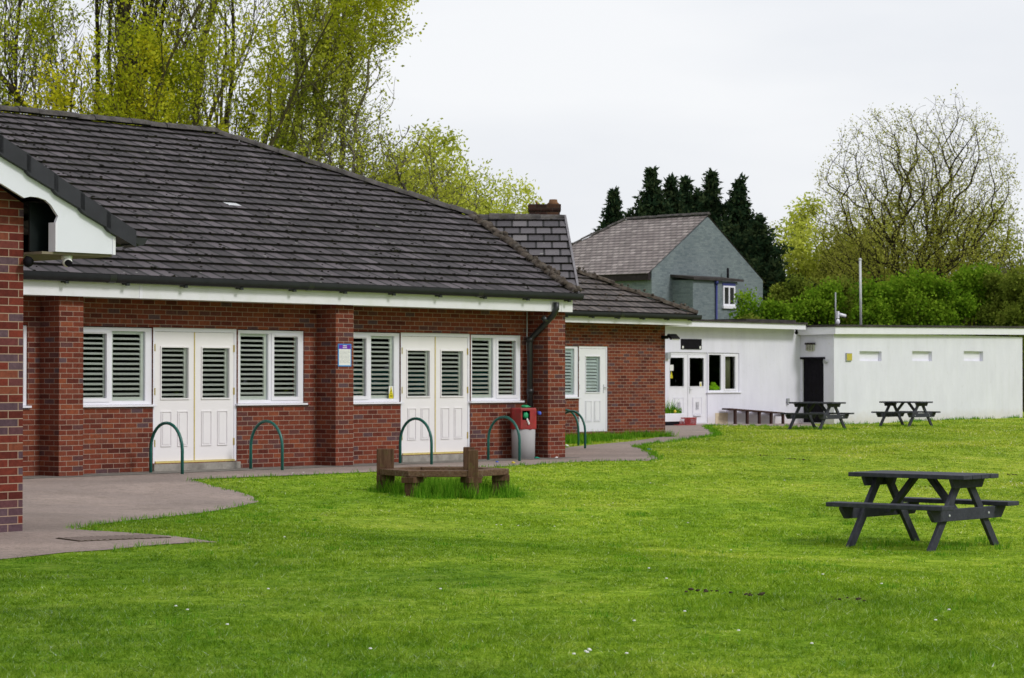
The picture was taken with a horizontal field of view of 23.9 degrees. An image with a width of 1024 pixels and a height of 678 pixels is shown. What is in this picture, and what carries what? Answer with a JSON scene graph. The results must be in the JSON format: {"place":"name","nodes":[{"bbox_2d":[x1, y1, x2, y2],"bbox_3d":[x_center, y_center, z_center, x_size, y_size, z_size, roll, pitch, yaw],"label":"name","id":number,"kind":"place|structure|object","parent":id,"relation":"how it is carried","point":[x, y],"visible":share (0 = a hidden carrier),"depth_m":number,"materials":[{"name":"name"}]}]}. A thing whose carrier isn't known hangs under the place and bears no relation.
{"place":"outdoors","nodes":[
{"label":"outdoors","id":0,"kind":"place"},
{"bbox_2d":[0,412,1023,677],"bbox_3d":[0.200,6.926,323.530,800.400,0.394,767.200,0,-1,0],"label":"ground","id":1,"kind":"structure","parent":0,"point":[468,570],"depth_m":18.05,"materials":[{"name":"green plant"}]},
{"bbox_2d":[0,134,146,531],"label":"entrance wing","id":2,"kind":"structure","parent":1,"relation":"on","point":[46,213],"depth_m":22.44,"materials":[{"name":"red brick"}]},
{"bbox_2d":[23,256,33,266],"bbox_3d":[-4.488,-0.719,22.442,0.097,0.109,0.112,0,-1,0],"label":"security camera","id":3,"kind":"object","parent":2,"relation":"attached to","point":[28,261],"visible":1,"depth_m":22.41,"materials":[{"name":"black paint"}]},
{"bbox_2d":[61,255,72,266],"bbox_3d":[-4.164,-0.727,22.653,0.148,0.110,0.116,-1,-1,41],"label":"security camera","id":4,"kind":"object","parent":2,"relation":"attached to","point":[67,261],"visible":1,"depth_m":22.61,"materials":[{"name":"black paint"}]},
{"bbox_2d":[1,27,180,124],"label":"maple","id":5,"kind":"object","parent":1,"relation":"on","point":[57,96],"visible":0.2,"depth_m":59.59,"materials":[{"name":"green plant"}]},
{"bbox_2d":[0,0,191,118],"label":"tall tree","id":6,"kind":"object","parent":1,"relation":"on","point":[96,12],"visible":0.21,"depth_m":74.61,"materials":[{"name":"green plant"}]},
{"bbox_2d":[87,68,224,132],"bbox_3d":[-9.824,-2.050,61.687,5.012,9.455,5.568,0,-1,25],"label":"maple","id":7,"kind":"object","parent":1,"relation":"on","point":[126,104],"visible":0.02,"depth_m":60.35,"materials":[{"name":"green plant"}]},
{"bbox_2d":[0,0,339,146],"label":"tall tree","id":8,"kind":"object","parent":1,"relation":"on","point":[12,89],"visible":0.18,"depth_m":73.45,"materials":[{"name":"green plant"}]},
{"bbox_2d":[86,23,300,144],"bbox_3d":[-8.570,-2.753,62.841,5.424,10.859,4.739,1,-1,-45],"label":"maple","id":9,"kind":"object","parent":1,"relation":"on","point":[224,125],"visible":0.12,"depth_m":62.99,"materials":[{"name":"green plant"}]},
{"bbox_2d":[0,0,427,145],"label":"maple","id":10,"kind":"object","parent":1,"relation":"on","point":[189,71],"visible":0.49,"depth_m":61.79,"materials":[{"name":"green plant"}]},
{"bbox_2d":[101,0,406,156],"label":"tall tree","id":11,"kind":"object","parent":1,"relation":"on","point":[195,33],"visible":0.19,"depth_m":71.44,"materials":[{"name":"green plant"}]},
{"bbox_2d":[0,105,583,475],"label":"brick building","id":12,"kind":"structure","parent":1,"relation":"on","point":[232,302],"depth_m":40.30,"materials":[{"name":"brick"}]},
{"bbox_2d":[23,325,31,407],"bbox_3d":[-7.556,0.394,34.567,0.171,1.197,1.580,-1,-1,41],"label":"window","id":13,"kind":"structure","parent":12,"relation":"in","point":[24,327],"depth_m":35.10,"materials":[{"name":"white plastic"}]},
{"bbox_2d":[83,327,156,406],"bbox_3d":[-6.062,0.422,36.261,0.171,1.197,1.770,-1,-1,41],"label":"window","id":14,"kind":"structure","parent":12,"relation":"in","point":[107,399],"depth_m":36.43,"materials":[{"name":"white plastic"}]},
{"bbox_2d":[154,332,193,460],"bbox_3d":[-5.233,0.883,37.237,0.112,1.983,0.804,-1,-1,41],"label":"door","id":15,"kind":"structure","parent":12,"relation":"in","point":[177,411],"depth_m":37.23,"materials":[{"name":"white paint"}]},
{"bbox_2d":[195,332,234,459],"bbox_3d":[-4.684,0.893,37.862,0.112,1.983,0.822,-1,-1,41],"label":"door","id":16,"kind":"structure","parent":12,"relation":"in","point":[214,416],"depth_m":37.85,"materials":[{"name":"white paint"}]},
{"bbox_2d":[235,330,307,405],"bbox_3d":[-3.877,0.462,38.733,0.171,1.197,1.528,-1,-1,41],"label":"window","id":17,"kind":"structure","parent":12,"relation":"in","point":[268,398],"depth_m":38.72,"materials":[{"name":"white plastic"}]},
{"bbox_2d":[338,344,350,365],"bbox_3d":[-2.720,0.262,39.297,0.011,0.367,0.300,-1,-1,41],"label":"notice sign","id":18,"kind":"object","parent":12,"relation":"attached to","point":[344,354],"visible":1,"depth_m":39.29,"materials":[{"name":"white paper"}]},
{"bbox_2d":[353,332,403,403],"bbox_3d":[-2.435,0.489,40.370,0.171,1.197,1.656,-1,-1,41],"label":"window","id":19,"kind":"structure","parent":12,"relation":"in","point":[366,397],"depth_m":40.58,"materials":[{"name":"white plastic"}]},
{"bbox_2d":[389,386,392,398],"bbox_3d":[-2.040,0.899,40.786,0.006,0.210,0.105,-1,-1,41],"label":"warning sticker","id":20,"kind":"object","parent":12,"relation":"attached to","point":[390,392],"visible":1,"depth_m":40.78,"materials":[{"name":"yellow paper"}]},
{"bbox_2d":[402,336,434,452],"bbox_3d":[-1.635,0.950,41.312,0.112,1.983,0.828,-1,-1,41],"label":"door","id":21,"kind":"structure","parent":12,"relation":"in","point":[415,437],"depth_m":41.31,"materials":[{"name":"white paint"}]},
{"bbox_2d":[436,337,467,451],"bbox_3d":[-1.076,0.960,41.944,0.112,1.983,0.829,-1,-1,41],"label":"door","id":22,"kind":"structure","parent":12,"relation":"in","point":[451,410],"depth_m":41.94,"materials":[{"name":"white paint"}]},
{"bbox_2d":[468,335,524,402],"bbox_3d":[-0.303,0.529,42.780,0.171,1.197,1.427,-1,-1,41],"label":"window","id":23,"kind":"structure","parent":12,"relation":"in","point":[492,396],"depth_m":42.78,"materials":[{"name":"white plastic"}]},
{"bbox_2d":[255,0,410,192],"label":"poplar","id":24,"kind":"object","parent":1,"relation":"on","point":[345,82],"visible":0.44,"depth_m":65.85,"materials":[{"name":"green plant"}]},
{"bbox_2d":[287,92,491,214],"bbox_3d":[-3.288,-1.694,58.116,5.690,8.565,2.838,0,-1,0],"label":"willow","id":25,"kind":"object","parent":1,"relation":"on","point":[393,172],"visible":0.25,"depth_m":57.80,"materials":[{"name":"green plant"}]},
{"bbox_2d":[0,423,818,558],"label":"footpath","id":26,"kind":"structure","parent":1,"relation":"on","point":[52,507],"depth_m":30.86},
{"bbox_2d":[56,534,170,541],"bbox_3d":[-3.518,1.756,21.383,0.895,0.009,0.500,1,-1,-34],"label":"drain cover","id":27,"kind":"object","parent":26,"relation":"on","point":[115,537],"visible":1,"depth_m":21.32,"materials":[{"name":"metal"}]},
{"bbox_2d":[149,421,183,473],"bbox_3d":[-5.163,1.698,36.122,0.766,0.933,0.048,-1,-1,41],"label":"cycle hoop","id":28,"kind":"object","parent":26,"relation":"on","point":[180,440],"visible":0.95,"depth_m":36.09,"materials":[{"name":"green metal"}]},
{"bbox_2d":[249,420,283,469],"bbox_3d":[-3.824,1.723,37.640,0.766,0.933,0.048,-1,-1,41],"label":"cycle hoop","id":29,"kind":"object","parent":26,"relation":"on","point":[280,437],"visible":0.91,"depth_m":37.60,"materials":[{"name":"green metal"}]},
{"bbox_2d":[23,457,578,478],"bbox_3d":[-5.887,1.998,35.819,0.770,0.001,20.700,-1,-1,41],"label":"footpath edge","id":30,"kind":"object","parent":26,"relation":"on","point":[211,470],"visible":0.84,"depth_m":37.96,"materials":[{"name":"concrete"}]},
{"bbox_2d":[510,408,535,458],"bbox_3d":[0.200,1.681,42.778,0.436,0.925,0.436,0,-1,-12],"label":"litter bin","id":31,"kind":"object","parent":30,"relation":"on","point":[527,432],"visible":0.84,"depth_m":42.60,"materials":[{"name":"grey metal"}]},
{"bbox_2d":[523,412,527,418],"bbox_3d":[0.237,1.344,42.599,0.092,0.125,0.061,0,-1,-26],"label":"crisp packet","id":32,"kind":"object","parent":31,"relation":"in","point":[525,415],"visible":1,"depth_m":42.58},
{"bbox_2d":[399,417,432,463],"bbox_3d":[-1.599,1.764,40.160,0.766,0.933,0.049,-1,-1,41],"label":"cycle hoop","id":33,"kind":"object","parent":26,"relation":"on","point":[429,432],"visible":0.9,"depth_m":40.14,"materials":[{"name":"green metal"}]},
{"bbox_2d":[487,416,520,460],"bbox_3d":[-0.141,1.791,41.810,0.766,0.933,0.048,-1,-1,41],"label":"cycle hoop","id":34,"kind":"object","parent":26,"relation":"on","point":[518,434],"visible":0.94,"depth_m":41.78,"materials":[{"name":"green metal"}]},
{"bbox_2d":[565,409,578,445],"bbox_3d":[1.139,1.951,51.538,0.766,0.933,0.048,-1,-1,41],"label":"cycle hoop","id":35,"kind":"object","parent":26,"relation":"on","point":[574,415],"visible":0.34,"depth_m":51.29,"materials":[{"name":"green metal"}]},
{"bbox_2d":[565,410,585,447],"bbox_3d":[1.216,1.916,49.367,0.766,0.933,0.048,-1,-1,41],"label":"cycle hoop","id":36,"kind":"object","parent":26,"relation":"on","point":[578,414],"visible":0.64,"depth_m":49.15,"materials":[{"name":"green metal"}]},
{"bbox_2d":[665,399,684,425],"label":"planter","id":37,"kind":"object","parent":26,"relation":"on","point":[673,415],"visible":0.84,"depth_m":73.46,"materials":[{"name":"white plastic"}]},
{"bbox_2d":[674,417,696,424],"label":"boot crate","id":38,"kind":"object","parent":26,"relation":"on","point":[688,420],"visible":1,"depth_m":73.68,"materials":[{"name":"red plastic"}]},
{"bbox_2d":[722,408,784,423],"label":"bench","id":39,"kind":"object","parent":26,"relation":"on","point":[747,411],"depth_m":77.29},
{"bbox_2d":[380,118,495,213],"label":"willow","id":40,"kind":"object","parent":1,"relation":"on","point":[444,141],"visible":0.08,"depth_m":67.96,"materials":[{"name":"green plant"}]},
{"bbox_2d":[376,447,509,495],"bbox_3d":[-0.946,1.885,33.224,1.825,0.769,1.680,0,-1,0],"label":"hexagonal bench","id":41,"kind":"object","parent":1,"relation":"on","point":[469,470],"visible":0.75,"depth_m":32.81,"materials":[{"name":"brown wood"}]},
{"bbox_2d":[438,158,524,213],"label":"willow","id":42,"kind":"object","parent":1,"relation":"on","point":[490,204],"visible":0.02,"depth_m":77.76,"materials":[{"name":"green plant"}]},
{"bbox_2d":[482,168,544,213],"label":"willow","id":43,"kind":"object","parent":1,"relation":"on","point":[526,190],"visible":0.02,"depth_m":79.88,"materials":[{"name":"green plant"}]},
{"bbox_2d":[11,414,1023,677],"bbox_3d":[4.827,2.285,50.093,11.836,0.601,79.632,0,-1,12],"label":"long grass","id":44,"kind":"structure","parent":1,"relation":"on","point":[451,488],"depth_m":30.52,"materials":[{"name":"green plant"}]},
{"bbox_2d":[465,199,579,293],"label":"gabled building","id":45,"kind":"structure","parent":1,"relation":"on","point":[541,232],"depth_m":45.83,"materials":[{"name":"tile"}]},
{"bbox_2d":[175,481,1010,653],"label":"daisies","id":46,"kind":"object","parent":1,"relation":"on","point":[588,649],"visible":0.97,"depth_m":13.43,"materials":[{"name":"white plant"}]},
{"bbox_2d":[590,185,625,235],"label":"conifer","id":47,"kind":"object","parent":1,"relation":"on","point":[612,210],"visible":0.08,"depth_m":117.90,"materials":[{"name":"green plant"}]},
{"bbox_2d":[565,267,701,434],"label":"brick annexe","id":48,"kind":"structure","parent":1,"relation":"on","point":[614,360],"depth_m":58.35,"materials":[{"name":"red brick"}]},
{"bbox_2d":[565,346,580,398],"bbox_3d":[1.125,0.781,56.770,0.165,1.234,1.380,-1,-1,41],"label":"window","id":49,"kind":"structure","parent":48,"relation":"in","point":[573,350],"depth_m":57.16,"materials":[{"name":"white plastic"}]},
{"bbox_2d":[579,349,607,431],"bbox_3d":[1.915,1.217,57.664,0.143,1.972,1.034,-1,-1,41],"label":"door","id":50,"kind":"structure","parent":48,"relation":"in","point":[592,405],"depth_m":57.69,"materials":[{"name":"white plastic"}]},
{"bbox_2d":[661,334,679,339],"bbox_3d":[3.916,-0.051,59.657,0.300,0.149,0.380,-1,-1,41],"label":"floodlight","id":51,"kind":"object","parent":48,"relation":"attached to","point":[673,336],"visible":1,"depth_m":59.57,"materials":[{"name":"black paint"}]},
{"bbox_2d":[620,166,676,219],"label":"conifer","id":52,"kind":"object","parent":1,"relation":"on","point":[653,203],"visible":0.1,"depth_m":115.78,"materials":[{"name":"green plant"}]},
{"bbox_2d":[571,212,765,319],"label":"grey house","id":53,"kind":"structure","parent":1,"relation":"on","point":[700,263],"depth_m":100.24,"materials":[{"name":"paint"}]},
{"bbox_2d":[722,286,736,308],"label":"window","id":54,"kind":"structure","parent":53,"relation":"in","point":[728,291],"depth_m":99.95,"materials":[{"name":"white plastic"}]},
{"bbox_2d":[661,172,695,216],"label":"conifer","id":55,"kind":"object","parent":1,"relation":"on","point":[672,192],"visible":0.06,"depth_m":116.91,"materials":[{"name":"green plant"}]},
{"bbox_2d":[676,174,694,212],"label":"conifer","id":56,"kind":"object","parent":1,"relation":"on","point":[685,186],"visible":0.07,"depth_m":119.93,"materials":[{"name":"green plant"}]},
{"bbox_2d":[684,186,702,215],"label":"conifer","id":57,"kind":"object","parent":1,"relation":"on","point":[692,207],"depth_m":118.97,"materials":[{"name":"green plant"}]},
{"bbox_2d":[684,167,739,238],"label":"conifer","id":58,"kind":"object","parent":1,"relation":"on","point":[709,200],"visible":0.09,"depth_m":114.86,"materials":[{"name":"green plant"}]},
{"bbox_2d":[737,312,763,318],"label":"bush","id":59,"kind":"object","parent":1,"relation":"on","point":[747,317],"visible":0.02,"depth_m":88.09,"materials":[{"name":"green plant"}]},
{"bbox_2d":[728,284,796,319],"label":"bush","id":60,"kind":"object","parent":1,"relation":"on","point":[770,309],"visible":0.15,"depth_m":91.78,"materials":[{"name":"green plant"}]},
{"bbox_2d":[714,172,818,289],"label":"conifer","id":61,"kind":"object","parent":1,"relation":"on","point":[739,210],"visible":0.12,"depth_m":113.52,"materials":[{"name":"green plant"}]},
{"bbox_2d":[740,213,795,300],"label":"conifer","id":62,"kind":"object","parent":1,"relation":"on","point":[759,241],"visible":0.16,"depth_m":111.71,"materials":[{"name":"green plant"}]},
{"bbox_2d":[758,270,815,314],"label":"bush","id":63,"kind":"object","parent":1,"relation":"on","point":[778,292],"visible":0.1,"depth_m":95.52,"materials":[{"name":"green plant"}]},
{"bbox_2d":[780,402,853,429],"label":"picnic table","id":64,"kind":"object","parent":1,"relation":"on","point":[824,415],"visible":0.9,"depth_m":67.82,"materials":[{"name":"grey paint"}]},
{"bbox_2d":[787,276,849,324],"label":"bush","id":65,"kind":"object","parent":1,"relation":"on","point":[817,307],"visible":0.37,"depth_m":93.51,"materials":[{"name":"green plant"}]},
{"bbox_2d":[770,187,908,281],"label":"willow","id":66,"kind":"object","parent":1,"relation":"on","point":[798,263],"visible":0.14,"depth_m":120.64,"materials":[{"name":"green plant"}]},
{"bbox_2d":[813,273,868,324],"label":"bush","id":67,"kind":"object","parent":1,"relation":"on","point":[842,279],"visible":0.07,"depth_m":95.55,"materials":[{"name":"green plant"}]},
{"bbox_2d":[665,319,1023,424],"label":"clubhouse","id":68,"kind":"structure","parent":1,"relation":"on","point":[762,364],"depth_m":79.77,"materials":[{"name":"white paint"}]},
{"bbox_2d":[665,352,670,358],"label":"junction box","id":69,"kind":"object","parent":68,"relation":"attached to","point":[667,355],"visible":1,"depth_m":74.32,"materials":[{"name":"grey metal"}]},
{"bbox_2d":[669,354,687,422],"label":"door","id":70,"kind":"structure","parent":68,"relation":"in","point":[677,393],"depth_m":74.97,"materials":[{"name":"white plastic"}]},
{"bbox_2d":[681,339,701,348],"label":"name board","id":71,"kind":"object","parent":68,"relation":"attached to","point":[691,343],"visible":1,"depth_m":75.30,"materials":[{"name":"black paint"}]},
{"bbox_2d":[687,354,705,422],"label":"door","id":72,"kind":"structure","parent":68,"relation":"in","point":[696,394],"depth_m":75.60,"materials":[{"name":"white plastic"}]},
{"bbox_2d":[709,382,719,389],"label":"hi vis vests","id":73,"kind":"object","parent":68,"relation":"in","point":[713,386],"visible":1,"depth_m":76.35,"materials":[{"name":"fabric"}]},
{"bbox_2d":[706,353,741,392],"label":"window","id":74,"kind":"structure","parent":68,"relation":"in","point":[722,389],"depth_m":76.64,"materials":[{"name":"white plastic"}]},
{"bbox_2d":[805,343,815,350],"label":"wall lamp","id":75,"kind":"object","parent":68,"relation":"attached to","point":[810,347],"visible":1,"depth_m":79.40,"materials":[{"name":"black paint"}]},
{"bbox_2d":[804,359,823,422],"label":"side door","id":76,"kind":"structure","parent":68,"relation":"in","point":[813,368],"depth_m":79.46,"materials":[{"name":"black paint"}]},
{"bbox_2d":[835,292,845,324],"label":"camera mast","id":77,"kind":"object","parent":68,"relation":"on","point":[837,315],"visible":0.94,"depth_m":81.65,"materials":[{"name":"grey metal"}]},
{"bbox_2d":[845,353,851,360],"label":"wall sign","id":78,"kind":"object","parent":68,"relation":"attached to","point":[848,356],"visible":1,"depth_m":79.45,"materials":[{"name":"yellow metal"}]},
{"bbox_2d":[859,258,861,324],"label":"flagpole","id":79,"kind":"object","parent":68,"relation":"on","point":[860,291],"visible":0.88,"depth_m":85.50,"materials":[{"name":"white metal"}]},
{"bbox_2d":[860,351,877,360],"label":"slot window","id":80,"kind":"structure","parent":68,"relation":"in","point":[864,355],"depth_m":80.69,"materials":[{"name":"white glass"}]},
{"bbox_2d":[912,351,928,360],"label":"slot window","id":81,"kind":"structure","parent":68,"relation":"in","point":[916,355],"depth_m":83.11,"materials":[{"name":"white glass"}]},
{"bbox_2d":[964,351,979,360],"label":"slot window","id":82,"kind":"structure","parent":68,"relation":"in","point":[968,355],"depth_m":85.66,"materials":[{"name":"white glass"}]},
{"bbox_2d":[805,205,892,287],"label":"scrub tree","id":83,"kind":"object","parent":1,"relation":"on","point":[819,275],"visible":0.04,"depth_m":117.59,"materials":[{"name":"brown plant"}]},
{"bbox_2d":[685,454,1016,600],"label":"earth crumbs","id":84,"kind":"object","parent":1,"relation":"on","point":[763,593],"visible":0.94,"depth_m":15.83,"materials":[{"name":"soil"}]},
{"bbox_2d":[840,271,915,324],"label":"bush","id":85,"kind":"object","parent":1,"relation":"on","point":[878,302],"visible":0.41,"depth_m":92.67,"materials":[{"name":"green plant"}]},
{"bbox_2d":[857,191,933,283],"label":"scrub tree","id":86,"kind":"object","parent":1,"relation":"on","point":[901,256],"visible":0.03,"depth_m":119.74,"materials":[{"name":"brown plant"}]},
{"bbox_2d":[872,271,923,324],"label":"bush","id":87,"kind":"object","parent":1,"relation":"on","point":[900,290],"visible":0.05,"depth_m":95.61,"materials":[{"name":"green plant"}]},
{"bbox_2d":[871,401,940,426],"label":"picnic table","id":88,"kind":"object","parent":1,"relation":"on","point":[911,414],"visible":0.9,"depth_m":72.47,"materials":[{"name":"grey paint"}]},
{"bbox_2d":[807,84,1023,288],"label":"oak tree","id":89,"kind":"object","parent":1,"relation":"on","point":[935,242],"visible":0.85,"depth_m":107.48,"materials":[{"name":"green plant"}]},
{"bbox_2d":[826,470,1018,551],"bbox_3d":[4.294,1.794,25.265,1.397,0.790,1.533,-1,-1,41],"label":"picnic table","id":90,"kind":"object","parent":1,"relation":"on","point":[904,507],"visible":0.89,"depth_m":25.13,"materials":[{"name":"grey paint"}]},
{"bbox_2d":[893,261,980,335],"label":"bush","id":91,"kind":"object","parent":1,"relation":"on","point":[936,308],"visible":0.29,"depth_m":92.65,"materials":[{"name":"green plant"}]},
{"bbox_2d":[910,197,977,323],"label":"scrub tree","id":92,"kind":"object","parent":1,"relation":"on","point":[953,241],"visible":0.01,"depth_m":119.88,"materials":[{"name":"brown plant"}]},
{"bbox_2d":[945,259,1007,335],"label":"bush","id":93,"kind":"object","parent":1,"relation":"on","point":[969,278],"visible":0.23,"depth_m":94.49,"materials":[{"name":"green plant"}]},
{"bbox_2d":[950,199,1023,335],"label":"scrub tree","id":94,"kind":"object","parent":1,"relation":"on","point":[1014,249],"visible":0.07,"depth_m":115.80,"materials":[{"name":"green plant"}]},
{"bbox_2d":[970,267,1023,341],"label":"bush","id":95,"kind":"object","parent":1,"relation":"on","point":[997,302],"visible":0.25,"depth_m":93.58,"materials":[{"name":"green plant"}]},
{"bbox_2d":[993,262,1023,411],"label":"bush","id":96,"kind":"object","parent":1,"relation":"on","point":[1014,316],"visible":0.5,"depth_m":89.83,"materials":[{"name":"green plant"}]},
{"bbox_2d":[993,215,1023,278],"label":"bare tree","id":97,"kind":"object","parent":1,"relation":"on","point":[1006,269],"visible":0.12,"depth_m":99.21,"materials":[{"name":"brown plant"}]},
{"bbox_2d":[0,0,1023,275],"label":"sky","id":98,"kind":"structure","parent":0,"point":[578,97],"materials":[{"name":"white"}]}
]}

